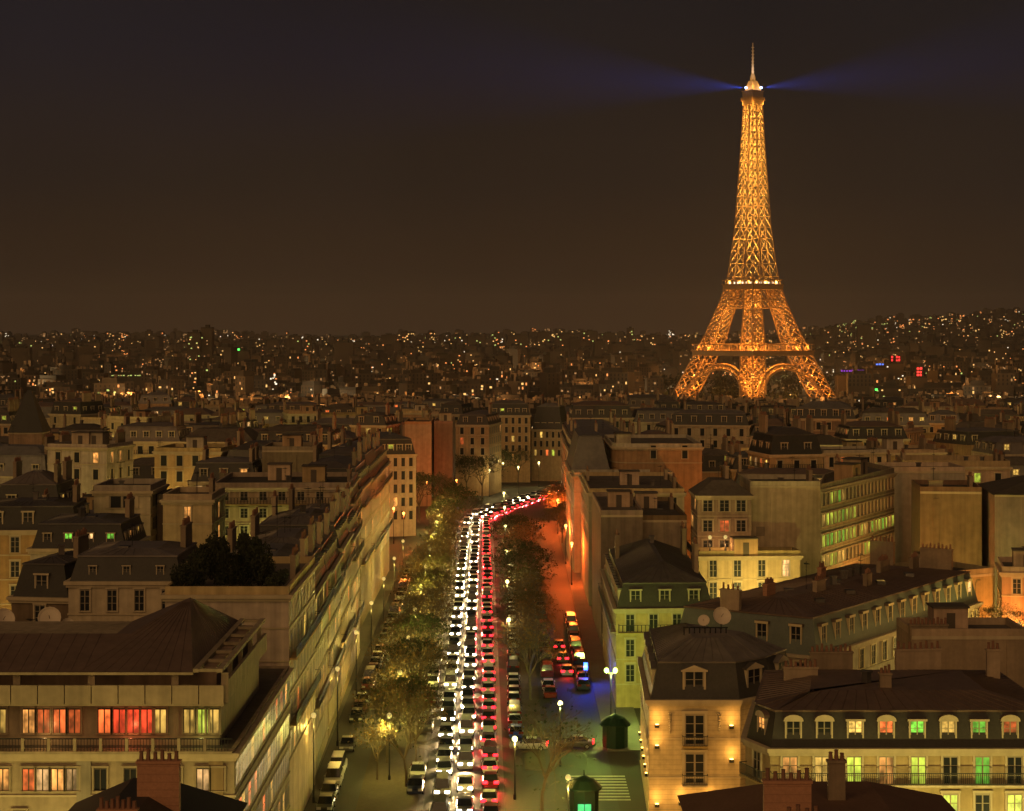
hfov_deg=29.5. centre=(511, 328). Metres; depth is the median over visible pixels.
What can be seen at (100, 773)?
window
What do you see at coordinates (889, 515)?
window
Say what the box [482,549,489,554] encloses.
car
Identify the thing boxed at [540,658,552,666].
car
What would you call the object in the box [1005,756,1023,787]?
window
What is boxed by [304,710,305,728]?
window
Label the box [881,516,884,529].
window
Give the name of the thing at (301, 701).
window
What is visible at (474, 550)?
car
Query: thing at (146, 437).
apartment building
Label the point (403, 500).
window
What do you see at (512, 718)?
car
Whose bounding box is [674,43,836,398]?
lattice tower
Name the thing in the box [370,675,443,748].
bare tree
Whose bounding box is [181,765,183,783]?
window
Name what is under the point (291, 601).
window
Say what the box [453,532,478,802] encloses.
lane markings
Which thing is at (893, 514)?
window
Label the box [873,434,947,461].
apartment building
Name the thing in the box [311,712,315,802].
street lamp
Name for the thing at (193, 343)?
tower block
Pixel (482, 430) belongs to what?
window
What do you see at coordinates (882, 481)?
window
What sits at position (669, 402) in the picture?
apartment building
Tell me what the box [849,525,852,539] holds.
window
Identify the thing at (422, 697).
bare tree
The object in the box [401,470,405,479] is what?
window
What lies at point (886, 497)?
window
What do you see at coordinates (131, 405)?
apartment building
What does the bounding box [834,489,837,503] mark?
window
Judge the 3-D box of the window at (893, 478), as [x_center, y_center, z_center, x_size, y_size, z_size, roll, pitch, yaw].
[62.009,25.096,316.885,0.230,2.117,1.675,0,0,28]
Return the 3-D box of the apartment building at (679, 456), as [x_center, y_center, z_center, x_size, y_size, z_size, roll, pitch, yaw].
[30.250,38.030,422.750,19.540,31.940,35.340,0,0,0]
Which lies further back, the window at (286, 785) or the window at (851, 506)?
the window at (851, 506)
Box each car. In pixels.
[316,792,335,810]
[319,780,338,799]
[324,761,343,786]
[328,750,346,775]
[339,735,355,751]
[349,707,364,722]
[352,699,366,711]
[354,692,368,705]
[361,676,375,689]
[362,665,376,678]
[368,656,381,667]
[369,662,379,673]
[372,651,383,662]
[374,644,385,655]
[378,632,389,643]
[386,612,396,621]
[388,603,399,616]
[398,579,408,590]
[406,775,424,793]
[409,762,426,779]
[418,711,433,732]
[425,689,437,703]
[426,674,438,686]
[428,666,439,678]
[430,794,449,810]
[433,771,451,797]
[436,747,452,763]
[436,757,452,775]
[438,722,453,738]
[438,735,453,751]
[441,698,455,712]
[441,707,455,722]
[442,689,456,703]
[443,670,457,688]
[446,661,458,674]
[447,641,458,655]
[447,653,458,665]
[449,626,460,636]
[449,636,460,646]
[450,618,461,628]
[451,609,461,619]
[453,596,463,603]
[453,601,463,610]
[455,581,464,590]
[455,588,464,597]
[455,795,473,810]
[456,576,465,582]
[456,774,473,792]
[457,558,466,564]
[457,745,473,769]
[458,736,473,751]
[459,549,467,556]
[459,553,466,560]
[459,714,474,735]
[460,540,468,547]
[460,687,474,698]
[460,696,474,710]
[461,526,468,535]
[461,677,474,690]
[461,705,476,719]
[462,669,475,681]
[463,516,469,524]
[464,635,476,649]
[464,646,476,657]
[464,656,476,667]
[465,617,476,631]
[465,631,476,641]
[466,601,476,611]
[466,609,476,618]
[467,584,477,597]
[467,591,476,603]
[468,569,477,575]
[468,580,477,588]
[469,556,477,563]
[469,562,478,567]
[469,574,478,581]
[470,535,478,544]
[470,548,478,555]
[470,566,478,573]
[471,508,480,515]
[471,528,478,535]
[471,541,479,548]
[473,516,479,522]
[477,512,485,517]
[480,726,495,746]
[480,789,497,806]
[481,598,491,606]
[481,602,491,608]
[481,614,491,623]
[481,629,492,639]
[481,638,493,649]
[481,647,493,658]
[481,681,494,693]
[481,699,495,711]
[481,709,495,722]
[481,718,496,731]
[481,757,497,772]
[481,802,499,810]
[482,530,489,537]
[482,545,489,550]
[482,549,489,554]
[482,556,490,562]
[482,560,490,567]
[482,578,491,586]
[482,588,491,599]
[482,606,492,615]
[482,621,493,630]
[482,654,494,664]
[482,665,495,675]
[482,672,495,683]
[482,691,496,703]
[482,740,498,761]
[482,771,499,787]
[483,504,491,509]
[483,564,491,571]
[483,569,491,574]
[483,573,491,580]
[486,512,494,517]
[492,508,500,515]
[494,503,502,507]
[506,656,519,672]
[506,672,519,682]
[507,644,519,659]
[507,678,520,689]
[507,685,520,695]
[507,691,520,703]
[507,700,521,718]
[507,713,522,725]
[508,723,523,737]
[509,736,547,750]
[524,499,531,503]
[529,495,537,501]
[536,606,546,618]
[537,619,548,633]
[540,648,552,662]
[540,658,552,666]
[540,660,553,677]
[541,678,554,690]
[543,685,556,698]
[552,639,564,649]
[556,651,568,662]
[556,734,593,748]
[560,664,572,675]
[565,613,576,622]
[567,622,578,633]
[568,631,579,639]
[569,637,581,652]
[571,647,583,657]
[572,649,585,664]
[574,665,587,677]
[576,671,589,682]
[576,677,589,689]
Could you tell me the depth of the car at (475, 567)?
396.28 m
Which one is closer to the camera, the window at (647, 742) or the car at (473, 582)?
the window at (647, 742)
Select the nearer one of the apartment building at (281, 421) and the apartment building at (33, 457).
the apartment building at (33, 457)
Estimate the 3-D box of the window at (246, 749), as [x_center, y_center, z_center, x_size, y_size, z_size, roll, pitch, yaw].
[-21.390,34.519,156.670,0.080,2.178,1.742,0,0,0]
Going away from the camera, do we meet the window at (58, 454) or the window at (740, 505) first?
the window at (740, 505)
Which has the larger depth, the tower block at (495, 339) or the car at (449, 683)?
the tower block at (495, 339)
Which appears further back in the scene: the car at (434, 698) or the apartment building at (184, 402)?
the apartment building at (184, 402)
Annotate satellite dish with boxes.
[0,608,14,620]
[38,607,60,620]
[698,615,709,625]
[713,607,730,628]
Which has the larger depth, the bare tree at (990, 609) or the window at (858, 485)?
the window at (858, 485)
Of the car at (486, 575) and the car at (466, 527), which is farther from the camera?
the car at (466, 527)
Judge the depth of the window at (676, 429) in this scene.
525.12 m
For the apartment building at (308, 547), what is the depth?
226.83 m
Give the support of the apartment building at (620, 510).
on the ground
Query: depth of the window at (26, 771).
149.97 m
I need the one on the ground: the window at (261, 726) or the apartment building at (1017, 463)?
the apartment building at (1017, 463)
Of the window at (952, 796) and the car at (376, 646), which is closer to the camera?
the window at (952, 796)
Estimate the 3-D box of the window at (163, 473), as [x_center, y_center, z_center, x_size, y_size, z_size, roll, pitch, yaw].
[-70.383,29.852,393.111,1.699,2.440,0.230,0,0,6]
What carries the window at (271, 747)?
in the apartment building at (89, 708)
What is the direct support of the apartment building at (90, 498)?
on the ground
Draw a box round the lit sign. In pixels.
[583,662,587,676]
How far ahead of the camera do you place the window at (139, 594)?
199.95 m
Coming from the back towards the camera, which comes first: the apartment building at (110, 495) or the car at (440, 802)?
the apartment building at (110, 495)
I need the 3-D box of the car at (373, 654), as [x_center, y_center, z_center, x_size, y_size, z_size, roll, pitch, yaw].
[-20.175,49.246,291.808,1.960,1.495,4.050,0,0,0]
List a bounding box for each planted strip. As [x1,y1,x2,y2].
[355,524,455,810]
[516,566,545,769]
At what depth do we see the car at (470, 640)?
300.92 m
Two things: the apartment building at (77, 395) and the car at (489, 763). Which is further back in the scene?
the apartment building at (77, 395)
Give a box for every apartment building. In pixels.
[0,387,23,406]
[0,397,18,435]
[0,428,8,443]
[0,430,70,483]
[0,452,73,497]
[0,478,89,609]
[0,598,293,810]
[2,395,64,425]
[6,528,89,620]
[26,492,151,559]
[36,391,64,401]
[42,487,93,512]
[44,428,135,497]
[48,390,107,427]
[50,420,66,431]
[50,432,112,440]
[58,411,112,437]
[63,516,196,620]
[68,748,246,810]
[75,391,93,398]
[79,409,127,426]
[81,492,93,509]
[90,462,168,540]
[101,394,121,401]
[103,397,121,415]
[104,394,138,411]
[107,410,173,436]
[111,416,191,440]
[112,407,188,458]
[115,389,138,403]
[132,392,146,400]
[133,448,153,477]
[138,384,174,409]
[144,399,195,414]
[152,436,236,489]
[157,473,198,540]
[159,472,228,547]
[160,544,321,810]
[172,399,214,420]
[174,390,200,407]
[180,411,258,443]
[184,421,201,423]
[186,412,237,431]
[187,442,261,486]
[193,412,228,421]
[205,399,251,412]
[205,406,258,427]
[209,400,248,417]
[215,462,361,544]
[219,464,259,478]
[227,425,324,461]
[227,515,333,774]
[248,400,285,426]
[248,504,345,738]
[252,418,283,432]
[255,397,301,410]
[256,411,346,449]
[258,418,269,427]
[260,485,355,703]
[262,427,322,471]
[266,393,321,411]
[282,404,321,423]
[288,482,363,674]
[306,409,373,430]
[309,438,374,627]
[318,427,383,601]
[321,406,375,418]
[322,396,356,411]
[340,422,362,442]
[340,425,392,585]
[347,395,388,410]
[349,402,400,435]
[367,401,413,413]
[371,421,417,536]
[384,408,403,429]
[393,395,416,408]
[395,403,431,417]
[403,408,425,420]
[404,412,434,505]
[422,390,461,410]
[431,411,439,418]
[434,412,454,502]
[440,395,472,421]
[453,416,456,478]
[455,402,502,495]
[492,393,531,481]
[530,394,566,480]
[559,409,617,500]
[563,417,625,520]
[564,398,599,413]
[564,420,609,566]
[565,420,634,455]
[569,392,633,431]
[569,469,672,572]
[579,465,686,605]
[592,489,642,644]
[596,396,623,401]
[598,521,710,707]
[602,432,703,558]
[622,388,672,409]
[630,403,651,409]
[632,399,685,432]
[634,491,686,553]
[635,417,673,433]
[637,622,788,810]
[650,399,679,407]
[653,388,679,407]
[653,419,670,431]
[671,400,755,447]
[677,749,955,810]
[679,393,698,405]
[680,394,726,409]
[680,536,983,669]
[687,459,753,560]
[691,536,802,598]
[702,434,728,480]
[715,399,736,409]
[719,441,747,479]
[731,436,750,450]
[734,440,745,452]
[734,451,839,484]
[739,640,1023,810]
[740,464,820,576]
[746,411,825,468]
[749,406,790,443]
[750,407,793,416]
[752,405,784,423]
[757,397,798,413]
[759,401,788,405]
[790,391,861,435]
[817,422,842,446]
[820,454,896,569]
[821,433,887,469]
[833,408,910,445]
[842,440,881,445]
[858,403,894,413]
[859,397,930,432]
[869,447,890,462]
[873,391,907,406]
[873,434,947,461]
[875,449,964,562]
[893,448,1012,484]
[895,552,994,616]
[896,602,1023,687]
[897,401,954,413]
[900,406,954,416]
[902,395,950,405]
[903,421,924,444]
[911,467,981,565]
[923,433,935,442]
[927,400,959,432]
[933,416,1019,454]
[940,445,953,454]
[941,393,986,406]
[956,410,1019,430]
[957,403,1010,412]
[958,402,985,421]
[971,421,1023,456]
[974,401,1023,421]
[978,475,1023,613]
[985,399,1000,406]
[989,447,1023,476]
[994,546,1023,625]
[999,392,1023,409]
[1008,416,1023,420]
[1012,400,1023,410]
[1013,415,1022,435]
[1020,421,1023,434]
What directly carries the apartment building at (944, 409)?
on the ground
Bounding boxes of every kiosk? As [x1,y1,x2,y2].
[566,770,601,810]
[599,709,630,748]
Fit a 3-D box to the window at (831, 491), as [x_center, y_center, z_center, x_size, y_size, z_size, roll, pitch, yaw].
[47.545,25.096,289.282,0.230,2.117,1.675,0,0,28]
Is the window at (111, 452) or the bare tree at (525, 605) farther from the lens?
the window at (111, 452)
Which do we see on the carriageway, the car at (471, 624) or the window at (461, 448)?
the car at (471, 624)
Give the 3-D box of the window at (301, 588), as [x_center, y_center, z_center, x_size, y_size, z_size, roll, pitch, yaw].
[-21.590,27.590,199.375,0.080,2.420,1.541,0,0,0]
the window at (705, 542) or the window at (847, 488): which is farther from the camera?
the window at (705, 542)
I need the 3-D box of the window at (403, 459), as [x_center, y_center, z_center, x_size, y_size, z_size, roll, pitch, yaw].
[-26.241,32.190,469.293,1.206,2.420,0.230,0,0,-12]
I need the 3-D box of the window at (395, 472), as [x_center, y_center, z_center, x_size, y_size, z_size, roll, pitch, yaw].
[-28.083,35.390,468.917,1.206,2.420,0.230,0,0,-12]
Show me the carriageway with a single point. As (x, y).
(476, 773)
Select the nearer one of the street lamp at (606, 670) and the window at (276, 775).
the window at (276, 775)
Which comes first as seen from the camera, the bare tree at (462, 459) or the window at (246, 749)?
the window at (246, 749)
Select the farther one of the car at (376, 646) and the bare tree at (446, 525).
the bare tree at (446, 525)
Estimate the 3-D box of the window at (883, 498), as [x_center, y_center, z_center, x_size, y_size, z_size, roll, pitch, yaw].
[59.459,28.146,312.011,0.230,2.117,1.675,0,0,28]
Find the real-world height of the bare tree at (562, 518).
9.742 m
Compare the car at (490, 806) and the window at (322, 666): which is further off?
the window at (322, 666)
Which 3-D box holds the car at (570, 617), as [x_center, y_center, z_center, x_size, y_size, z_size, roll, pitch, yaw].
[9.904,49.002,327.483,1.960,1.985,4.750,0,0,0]
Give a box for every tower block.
[30,342,51,363]
[84,341,101,353]
[187,330,200,364]
[201,325,213,359]
[267,338,279,348]
[289,334,301,352]
[304,336,312,353]
[468,335,485,346]
[492,332,499,348]
[508,334,526,347]
[537,331,548,348]
[557,333,574,346]
[582,330,596,349]
[603,332,614,344]
[626,327,633,343]
[644,333,660,350]
[820,326,833,346]
[856,323,875,349]
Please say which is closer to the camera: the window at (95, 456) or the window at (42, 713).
the window at (42, 713)
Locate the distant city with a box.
[0,307,1023,451]
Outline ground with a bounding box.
[28,323,983,810]
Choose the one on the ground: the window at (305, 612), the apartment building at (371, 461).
the apartment building at (371, 461)
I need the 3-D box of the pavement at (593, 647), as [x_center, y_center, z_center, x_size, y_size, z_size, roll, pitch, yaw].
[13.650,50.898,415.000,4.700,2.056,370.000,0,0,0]
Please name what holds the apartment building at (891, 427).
on the ground
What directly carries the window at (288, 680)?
in the apartment building at (89, 708)
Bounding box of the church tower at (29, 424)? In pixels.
[7,390,50,444]
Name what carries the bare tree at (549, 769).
on the avenue road
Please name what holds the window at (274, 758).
in the apartment building at (89, 708)
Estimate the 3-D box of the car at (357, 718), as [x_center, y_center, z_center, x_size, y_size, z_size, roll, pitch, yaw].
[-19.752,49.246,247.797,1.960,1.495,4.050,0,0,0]
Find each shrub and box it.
[170,561,194,585]
[179,543,210,585]
[194,541,213,577]
[204,530,230,584]
[229,551,258,585]
[235,531,272,565]
[247,554,276,585]
[264,568,288,585]
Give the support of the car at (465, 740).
on the carriageway
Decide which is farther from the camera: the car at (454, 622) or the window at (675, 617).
the car at (454, 622)
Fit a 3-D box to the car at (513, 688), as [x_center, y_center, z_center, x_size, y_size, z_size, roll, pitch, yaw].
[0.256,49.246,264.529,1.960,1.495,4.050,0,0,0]
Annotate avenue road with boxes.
[304,489,619,810]
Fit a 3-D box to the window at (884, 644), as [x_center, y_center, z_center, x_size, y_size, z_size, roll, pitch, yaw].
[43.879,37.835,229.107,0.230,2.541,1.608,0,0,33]
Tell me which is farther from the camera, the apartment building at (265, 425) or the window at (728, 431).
the apartment building at (265, 425)
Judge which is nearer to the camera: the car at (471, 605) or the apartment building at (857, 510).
the apartment building at (857, 510)
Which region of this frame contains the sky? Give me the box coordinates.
[0,0,1023,334]
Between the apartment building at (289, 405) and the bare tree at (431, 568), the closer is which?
the bare tree at (431, 568)
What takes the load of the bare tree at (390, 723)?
on the planted strip at (382, 793)
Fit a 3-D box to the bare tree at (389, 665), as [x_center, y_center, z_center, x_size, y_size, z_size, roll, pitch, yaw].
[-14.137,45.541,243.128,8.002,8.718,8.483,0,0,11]
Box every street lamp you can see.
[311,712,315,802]
[335,666,339,745]
[354,630,357,698]
[369,601,372,655]
[382,577,385,626]
[387,713,391,779]
[392,507,394,543]
[393,557,395,599]
[402,512,404,549]
[506,580,508,629]
[507,618,510,673]
[512,736,517,799]
[558,701,562,766]
[565,774,570,810]
[570,542,572,584]
[604,668,617,714]
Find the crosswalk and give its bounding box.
[566,776,630,799]
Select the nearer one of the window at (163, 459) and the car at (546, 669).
the car at (546, 669)
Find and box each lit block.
[0,373,46,383]
[108,370,140,388]
[238,347,250,365]
[381,333,396,349]
[401,330,409,347]
[835,369,865,397]
[869,363,888,378]
[869,382,907,396]
[874,355,903,383]
[906,363,926,390]
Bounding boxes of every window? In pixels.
[0,706,8,734]
[0,765,11,791]
[3,427,7,433]
[9,535,20,552]
[9,559,20,577]
[9,584,16,595]
[11,808,28,810]
[19,706,36,734]
[20,765,37,791]
[32,603,46,620]
[33,765,50,791]
[34,706,51,734]
[48,765,65,791]
[50,706,67,734]
[54,451,61,462]
[63,765,80,791]
[67,706,82,734]
[73,451,80,462]
[73,468,80,479]
[78,588,90,611]
[91,765,108,791]
[92,451,98,462]
[92,468,98,479]
[95,706,112,734]
[105,496,138,508]
[105,588,118,611]
[110,451,113,462]
[110,467,113,478]
[110,706,127,734]
[119,450,121,461]
[119,466,122,477]
[121,765,136,782]
[124,706,141,734]
[127,448,130,459]
[127,465,130,476]
[133,588,145,611]
[136,445,143,453]
[138,706,155,734]
[148,445,154,453]
[151,514,156,530]
[151,706,168,734]
[152,493,157,507]
[159,470,167,481]
[160,455,167,465]
[160,588,164,609]
[175,470,183,481]
[176,455,182,466]
[181,706,197,734]
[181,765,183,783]
[182,505,191,521]
[191,455,198,466]
[193,706,209,734]
[194,765,210,791]
[204,706,221,734]
[210,765,226,791]
[214,503,215,520]
[218,501,219,517]
[222,499,223,515]
[222,520,223,536]
[225,507,229,517]
[225,525,228,535]
[235,759,238,788]
[239,492,248,500]
[239,507,248,517]
[239,525,248,534]
[239,754,241,782]
[242,750,244,777]
[242,788,244,810]
[245,745,247,772]
[245,782,247,810]
[248,740,250,767]
[248,777,250,808]
[251,735,253,762]
[251,772,253,802]
[254,731,256,757]
[254,767,256,797]
[257,726,259,752]
[257,762,259,791]
[258,492,267,500]
[258,507,267,517]
[260,721,262,747]
[260,757,262,786]
[260,796,262,810]
[262,791,264,810]
[263,718,264,742]
[263,753,264,780]
[265,713,267,738]
[265,748,267,776]
[265,786,267,810]
[268,710,270,733]
[268,744,270,771]
[268,781,270,809]
[270,706,272,729]
[270,739,272,766]
[270,776,272,804]
[273,703,275,725]
[273,735,275,762]
[273,772,275,799]
[275,698,277,721]
[275,731,277,757]
[275,767,277,794]
[277,492,286,500]
[278,695,279,717]
[278,727,279,753]
[278,763,279,789]
[280,690,282,713]
[280,723,282,749]
[280,758,282,785]
[280,794,282,810]
[282,719,284,744]
[282,789,284,810]
[283,687,284,708]
[283,754,284,779]
[285,684,286,705]
[285,715,286,740]
[285,750,286,775]
[285,785,286,810]
[287,680,288,702]
[287,712,288,737]
[287,746,288,771]
[287,781,288,806]
[290,601,291,623]
[290,630,291,656]
[290,663,291,689]
[290,696,291,722]
[290,728,291,755]
[294,596,295,618]
[294,625,295,650]
[294,660,295,683]
[294,689,295,715]
[294,726,295,747]
[296,492,305,500]
[297,592,298,614]
[297,621,298,645]
[297,658,298,678]
[297,684,298,709]
[297,723,298,741]
[300,588,301,609]
[300,616,302,640]
[300,653,302,672]
[300,678,302,704]
[300,718,302,735]
[304,584,305,605]
[304,612,305,634]
[304,647,305,666]
[304,673,305,697]
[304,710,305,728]
[307,580,308,601]
[307,607,308,630]
[307,642,308,661]
[307,668,308,692]
[307,705,308,722]
[310,576,311,597]
[310,603,311,625]
[310,638,311,657]
[310,663,311,686]
[310,699,311,716]
[315,492,324,500]
[317,596,318,613]
[317,646,318,668]
[317,710,318,725]
[319,592,320,610]
[319,643,320,665]
[321,589,322,607]
[321,639,322,661]
[321,666,322,688]
[326,581,327,597]
[326,629,327,650]
[326,655,327,676]
[336,612,337,631]
[336,636,337,656]
[393,457,397,466]
[393,470,397,479]
[393,483,397,493]
[393,497,397,506]
[394,510,397,519]
[401,457,405,466]
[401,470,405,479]
[401,483,405,492]
[401,497,405,506]
[401,510,405,519]
[408,457,412,466]
[408,470,412,478]
[408,483,412,492]
[408,496,412,506]
[408,510,412,519]
[459,437,463,444]
[459,447,463,454]
[470,427,474,434]
[470,437,474,444]
[470,447,474,454]
[480,427,484,434]
[480,437,484,444]
[480,447,484,454]
[624,637,635,657]
[624,662,635,682]
[625,614,635,631]
[640,680,641,704]
[640,703,641,731]
[643,719,643,753]
[644,701,645,726]
[644,725,645,759]
[646,735,646,771]
[647,706,648,742]
[647,742,648,781]
[648,613,658,631]
[650,444,656,458]
[671,613,682,624]
[674,427,678,433]
[681,444,688,458]
[681,711,707,745]
[681,749,707,783]
[686,427,691,435]
[699,427,704,435]
[699,439,704,447]
[701,500,713,511]
[701,519,713,531]
[701,539,713,546]
[708,561,717,577]
[708,580,717,598]
[713,428,717,435]
[713,440,717,447]
[718,500,730,511]
[718,519,730,531]
[718,539,730,546]
[726,428,730,436]
[732,560,742,577]
[732,580,742,591]
[735,500,746,511]
[735,519,747,531]
[739,428,743,436]
[752,749,761,777]
[757,560,766,576]
[757,580,764,587]
[776,460,781,467]
[780,756,799,778]
[781,560,790,576]
[793,459,799,467]
[793,660,803,665]
[810,459,816,467]
[812,756,828,780]
[815,421,820,429]
[821,491,825,506]
[821,512,825,527]
[821,533,825,547]
[821,554,825,565]
[825,552,829,567]
[826,491,829,505]
[826,511,829,525]
[826,532,829,546]
[827,422,831,429]
[828,456,834,467]
[830,490,833,504]
[830,510,833,524]
[830,531,833,545]
[830,551,833,565]
[833,529,837,544]
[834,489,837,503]
[834,509,837,523]
[834,550,837,564]
[838,488,841,502]
[838,508,841,522]
[838,528,841,542]
[838,549,841,563]
[841,547,845,561]
[842,487,845,501]
[842,507,845,521]
[842,527,845,541]
[844,756,863,780]
[845,486,849,500]
[845,506,849,520]
[845,526,849,540]
[845,546,849,560]
[849,485,852,499]
[849,505,852,519]
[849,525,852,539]
[849,545,852,559]
[853,484,856,498]
[853,504,856,518]
[853,524,856,538]
[853,544,856,558]
[856,543,860,556]
[857,484,860,497]
[857,503,860,517]
[857,523,860,537]
[858,646,865,669]
[860,483,863,496]
[860,502,863,516]
[860,522,863,535]
[860,541,863,555]
[864,482,867,495]
[864,501,867,515]
[864,521,867,534]
[864,540,867,554]
[867,481,870,494]
[867,500,870,514]
[867,520,870,533]
[867,539,870,553]
[870,643,876,665]
[871,480,874,493]
[871,500,874,513]
[871,519,874,532]
[874,480,877,492]
[874,499,877,512]
[874,518,877,531]
[876,456,882,461]
[876,756,895,783]
[877,498,881,511]
[878,479,881,492]
[878,517,881,530]
[881,478,884,491]
[881,497,884,510]
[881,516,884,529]
[881,639,887,660]
[885,477,887,490]
[885,496,887,509]
[885,515,887,528]
[888,478,890,489]
[888,495,891,508]
[888,514,891,527]
[891,477,894,488]
[891,494,894,507]
[891,513,894,526]
[892,636,895,656]
[908,756,928,787]
[940,756,960,787]
[940,790,960,810]
[972,609,976,616]
[972,790,992,810]
[973,472,981,482]
[973,756,992,787]
[994,472,1001,480]
[1004,790,1023,810]
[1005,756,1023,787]
[1011,577,1022,594]
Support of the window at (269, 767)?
in the apartment building at (89, 708)
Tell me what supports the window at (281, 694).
in the apartment building at (89, 708)
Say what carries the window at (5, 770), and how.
in the apartment building at (89, 708)
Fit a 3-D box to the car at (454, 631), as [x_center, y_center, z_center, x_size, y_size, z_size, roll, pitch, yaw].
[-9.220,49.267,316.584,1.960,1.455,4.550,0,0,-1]
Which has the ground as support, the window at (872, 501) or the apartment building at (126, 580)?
the apartment building at (126, 580)
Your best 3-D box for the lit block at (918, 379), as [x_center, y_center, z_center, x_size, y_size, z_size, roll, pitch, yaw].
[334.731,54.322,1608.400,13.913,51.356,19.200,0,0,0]
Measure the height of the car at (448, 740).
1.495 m
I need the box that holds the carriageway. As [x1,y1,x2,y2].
[422,498,547,810]
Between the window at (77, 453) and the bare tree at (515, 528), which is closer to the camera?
the window at (77, 453)
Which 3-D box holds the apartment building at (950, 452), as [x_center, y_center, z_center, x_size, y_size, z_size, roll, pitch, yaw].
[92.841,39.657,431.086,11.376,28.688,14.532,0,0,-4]
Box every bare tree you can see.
[348,715,398,779]
[350,690,446,786]
[351,668,414,762]
[352,664,413,735]
[363,629,419,674]
[367,622,418,666]
[368,637,437,699]
[368,658,421,727]
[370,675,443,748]
[378,608,426,658]
[378,676,449,761]
[380,610,436,669]
[383,600,427,636]
[385,635,444,703]
[385,665,444,732]
[389,631,456,710]
[390,570,427,602]
[391,585,431,619]
[392,613,451,676]
[393,591,460,649]
[395,560,430,592]
[398,548,434,584]
[398,555,434,576]
[399,545,431,566]
[402,563,457,601]
[403,584,433,607]
[406,570,458,617]
[408,590,454,614]
[409,557,456,606]
[409,620,453,685]
[410,575,454,614]
[412,537,456,593]
[414,594,458,630]
[415,531,462,569]
[416,470,446,521]
[416,471,460,511]
[416,529,460,568]
[419,520,465,551]
[422,553,468,592]
[424,498,470,520]
[425,522,466,544]
[426,481,483,535]
[426,531,461,569]
[427,511,458,539]
[429,502,469,533]
[432,486,468,521]
[432,502,467,527]
[455,453,484,490]
[459,454,503,499]
[485,585,562,640]
[486,514,544,542]
[487,535,557,592]
[488,561,551,616]
[492,566,549,616]
[492,617,562,685]
[493,551,538,598]
[493,619,567,699]
[497,519,531,536]
[497,528,541,566]
[497,604,547,671]
[498,504,539,544]
[498,530,539,567]
[500,562,549,608]
[501,449,521,471]
[501,689,602,810]
[502,447,537,484]
[502,521,544,544]
[502,537,539,590]
[509,591,561,657]
[539,499,565,542]
[540,480,563,515]
[540,483,565,526]
[540,489,565,531]
[556,508,565,528]
[970,604,1008,617]
[992,600,1019,617]
[1000,608,1023,625]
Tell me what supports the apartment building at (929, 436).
on the ground
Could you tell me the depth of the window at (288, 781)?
185.53 m
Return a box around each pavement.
[315,571,398,776]
[551,498,640,750]

